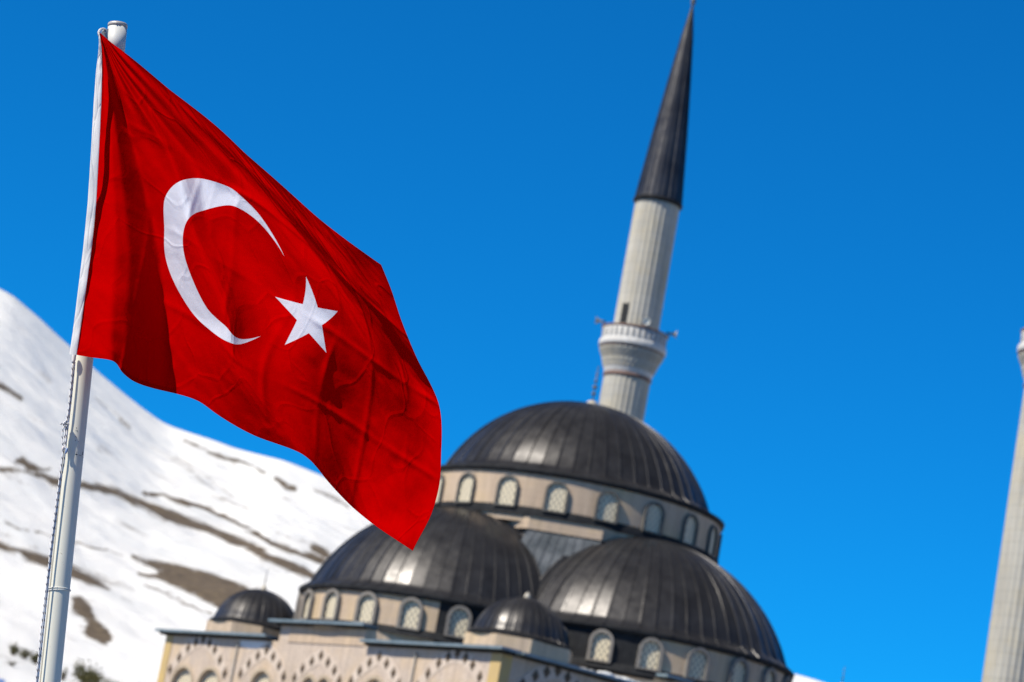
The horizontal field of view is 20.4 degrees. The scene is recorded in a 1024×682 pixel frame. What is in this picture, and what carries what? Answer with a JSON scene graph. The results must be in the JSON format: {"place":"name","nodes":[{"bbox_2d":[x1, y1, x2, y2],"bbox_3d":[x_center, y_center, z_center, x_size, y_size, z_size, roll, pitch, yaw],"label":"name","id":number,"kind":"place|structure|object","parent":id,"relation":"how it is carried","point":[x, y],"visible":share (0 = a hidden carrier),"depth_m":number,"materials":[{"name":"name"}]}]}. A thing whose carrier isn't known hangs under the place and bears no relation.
{"place":"outdoors","nodes":[
{"label":"outdoors","id":0,"kind":"place"},
{"bbox_2d":[0,289,820,681],"bbox_3d":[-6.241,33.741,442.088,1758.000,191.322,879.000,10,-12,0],"label":"hills","id":1,"kind":"structure","parent":0,"point":[180,529],"depth_m":468.42,"materials":[{"name":"white snow"}]},
{"bbox_2d":[8,641,21,655],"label":"shrub","id":2,"kind":"object","parent":1,"relation":"on","point":[14,651],"visible":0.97,"depth_m":272.74,"materials":[{"name":"green plant"}]},
{"bbox_2d":[19,647,33,659],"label":"shrub","id":3,"kind":"object","parent":1,"relation":"on","point":[25,653],"visible":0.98,"depth_m":273.90,"materials":[{"name":"green plant"}]},
{"bbox_2d":[29,651,41,664],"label":"shrub","id":4,"kind":"object","parent":1,"relation":"on","point":[33,658],"visible":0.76,"depth_m":273.61,"materials":[{"name":"green plant"}]},
{"bbox_2d":[61,666,68,680],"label":"shrub","id":5,"kind":"object","parent":1,"relation":"on","point":[63,675],"visible":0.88,"depth_m":269.69,"materials":[{"name":"green plant"}]},
{"bbox_2d":[71,659,105,681],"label":"shrub","id":6,"kind":"object","parent":1,"relation":"on","point":[82,674],"visible":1,"depth_m":270.95,"materials":[{"name":"green plant"}]},
{"bbox_2d":[155,366,844,681],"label":"mosque","id":7,"kind":"structure","parent":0,"point":[557,541],"depth_m":119.40,"materials":[{"name":"metal"}]},
{"bbox_2d":[169,664,193,681],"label":"window","id":8,"kind":"structure","parent":7,"relation":"in","point":[186,675],"depth_m":127.00,"materials":[{"name":"stone"}]},
{"bbox_2d":[196,666,219,681],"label":"window","id":9,"kind":"structure","parent":7,"relation":"in","point":[213,676],"depth_m":125.37,"materials":[{"name":"stone"}]},
{"bbox_2d":[249,668,271,681],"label":"window","id":10,"kind":"structure","parent":7,"relation":"in","point":[264,677],"depth_m":122.29,"materials":[{"name":"stone"}]},
{"bbox_2d":[301,674,315,681],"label":"window","id":11,"kind":"structure","parent":7,"relation":"in","point":[311,676],"depth_m":119.47,"materials":[{"name":"stone"}]},
{"bbox_2d":[316,675,330,681],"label":"window","id":12,"kind":"structure","parent":7,"relation":"in","point":[326,677],"depth_m":118.60,"materials":[{"name":"stone"}]},
{"bbox_2d":[365,675,383,681],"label":"window","id":13,"kind":"structure","parent":7,"relation":"in","point":[379,679],"depth_m":115.95,"materials":[{"name":"stone"}]},
{"bbox_2d":[574,665,635,681],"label":"snow","id":14,"kind":"structure","parent":7,"relation":"on","point":[610,674],"depth_m":113.51,"materials":[{"name":"white snow"}]},
{"bbox_2d":[0,0,1023,681],"label":"sky","id":15,"kind":"structure","parent":0,"point":[840,382],"materials":[{"name":"blue"}]},
{"label":"ground","id":16,"kind":"structure","parent":0,"visible":0},
{"bbox_2d":[39,21,127,681],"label":"flagpole","id":17,"kind":"object","parent":16,"relation":"on","point":[115,33],"visible":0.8,"depth_m":13.37,"materials":[{"name":"metal"}]},
{"bbox_2d":[35,355,75,681],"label":"halyard","id":18,"kind":"object","parent":17,"relation":"attached to","point":[65,423],"visible":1,"depth_m":13.35,"materials":[{"name":"fabric"}]},
{"bbox_2d":[48,587,70,591],"bbox_3d":[-2.123,1.169,13.338,0.107,0.028,0.108,10,-12,0],"label":"cord","id":19,"kind":"object","parent":17,"relation":"attached to","point":[59,589],"visible":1,"depth_m":13.29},
{"bbox_2d":[70,28,441,550],"bbox_3d":[-1.212,-0.315,13.225,2.139,2.332,0.359,7,-12,15],"label":"flag","id":20,"kind":"object","parent":17,"relation":"attached to","point":[223,275],"visible":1,"depth_m":13.18,"materials":[{"name":"red fabric"}]},
{"bbox_2d":[599,0,695,421],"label":"minaret","id":21,"kind":"object","parent":16,"relation":"on","point":[632,349],"visible":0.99,"depth_m":147.15,"materials":[{"name":"stone"}]},
{"bbox_2d":[595,316,605,325],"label":"loudspeaker","id":22,"kind":"object","parent":21,"relation":"attached to","point":[599,320],"visible":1,"depth_m":147.21,"materials":[{"name":"grey metal"}]},
{"bbox_2d":[619,303,629,322],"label":"door","id":23,"kind":"structure","parent":21,"relation":"in","point":[625,306],"depth_m":146.46,"materials":[{"name":"black"}]},
{"bbox_2d":[643,317,649,325],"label":"loudspeaker","id":24,"kind":"object","parent":21,"relation":"attached to","point":[646,320],"visible":1,"depth_m":145.46,"materials":[{"name":"white metal"}]},
{"bbox_2d":[667,331,676,338],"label":"loudspeaker","id":25,"kind":"object","parent":21,"relation":"attached to","point":[674,334],"visible":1,"depth_m":147.12,"materials":[{"name":"grey metal"}]},
{"bbox_2d":[982,328,1023,681],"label":"minaret","id":26,"kind":"object","parent":16,"relation":"on","point":[1004,659],"visible":1,"depth_m":124.86,"materials":[{"name":"white stone"}]}
]}

